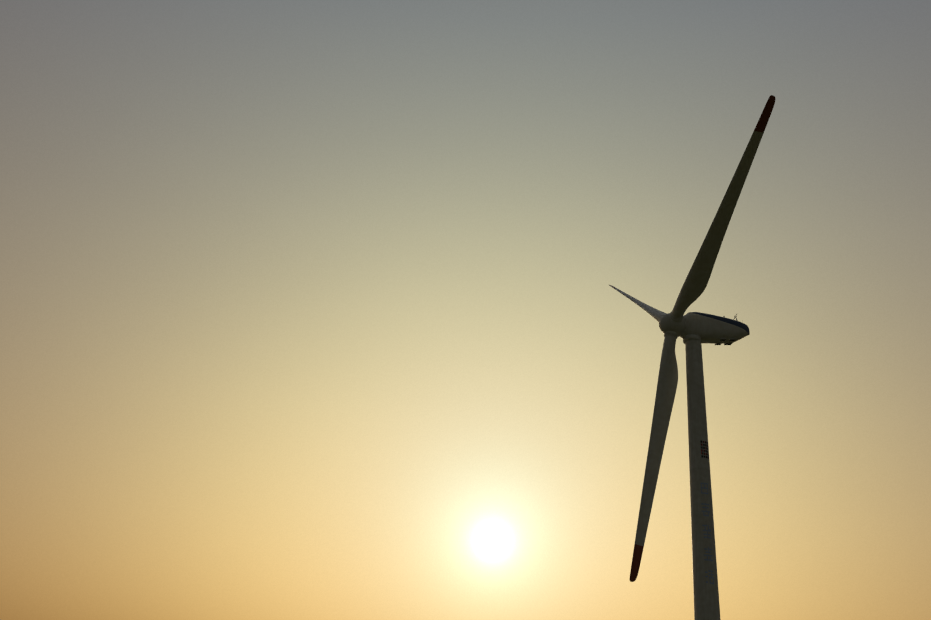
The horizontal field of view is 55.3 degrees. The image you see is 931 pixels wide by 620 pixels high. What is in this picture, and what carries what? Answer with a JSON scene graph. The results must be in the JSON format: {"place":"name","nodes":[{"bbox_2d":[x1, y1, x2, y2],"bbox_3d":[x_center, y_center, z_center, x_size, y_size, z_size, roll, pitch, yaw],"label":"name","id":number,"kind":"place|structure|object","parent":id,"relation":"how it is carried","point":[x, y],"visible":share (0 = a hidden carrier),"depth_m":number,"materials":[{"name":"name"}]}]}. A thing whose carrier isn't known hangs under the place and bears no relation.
{"place":"outdoors","nodes":[
{"label":"outdoors","id":0,"kind":"place"},
{"bbox_2d":[0,0,930,619],"label":"sky","id":1,"kind":"structure","parent":0,"point":[309,309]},
{"bbox_2d":[685,334,720,619],"bbox_3d":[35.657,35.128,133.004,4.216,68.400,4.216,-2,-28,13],"label":"tower","id":2,"kind":"structure","parent":0,"point":[706,602],"depth_m":135.26,"materials":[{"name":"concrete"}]},
{"bbox_2d":[683,334,700,343],"bbox_3d":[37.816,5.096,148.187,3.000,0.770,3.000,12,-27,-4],"label":"yaw bearing","id":3,"kind":"object","parent":2,"relation":"on","point":[689,337],"visible":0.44,"depth_m":147.08,"materials":[{"name":"white metal"}]},
{"bbox_2d":[700,440,713,583],"bbox_3d":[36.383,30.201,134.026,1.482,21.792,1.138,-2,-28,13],"label":"lettering","id":4,"kind":"object","parent":2,"relation":"attached to","point":[705,507],"visible":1,"depth_m":133.47},
{"bbox_2d":[680,312,749,343],"bbox_3d":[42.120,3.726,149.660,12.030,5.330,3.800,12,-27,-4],"label":"nacelle","id":5,"kind":"object","parent":2,"relation":"on","point":[710,328],"visible":0.81,"depth_m":148.14,"materials":[{"name":"white metal"}]},
{"bbox_2d":[659,313,684,336],"bbox_3d":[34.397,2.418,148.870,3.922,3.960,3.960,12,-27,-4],"label":"rotor hub","id":6,"kind":"object","parent":5,"relation":"attached to","point":[667,323],"visible":0.77,"depth_m":147.33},
{"bbox_2d":[609,285,666,321],"bbox_3d":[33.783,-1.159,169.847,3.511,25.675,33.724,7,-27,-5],"label":"blade","id":7,"kind":"object","parent":6,"relation":"attached to","point":[655,314],"visible":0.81,"depth_m":162.08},
{"bbox_2d":[630,331,677,581],"bbox_3d":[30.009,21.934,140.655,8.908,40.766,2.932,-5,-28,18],"label":"blade","id":8,"kind":"object","parent":6,"relation":"attached to","point":[667,383],"visible":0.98,"depth_m":141.97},
{"bbox_2d":[669,95,775,321],"bbox_3d":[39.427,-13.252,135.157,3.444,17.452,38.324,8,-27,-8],"label":"blade","id":9,"kind":"object","parent":6,"relation":"attached to","point":[695,282],"visible":1,"depth_m":136.32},
{"bbox_2d":[715,314,737,344],"bbox_3d":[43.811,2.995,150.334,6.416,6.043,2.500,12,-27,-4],"label":"nacelle fittings","id":10,"kind":"object","parent":5,"relation":"attached to","point":[724,339],"visible":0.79,"depth_m":149.41,"materials":[{"name":"black metal"}]}
]}

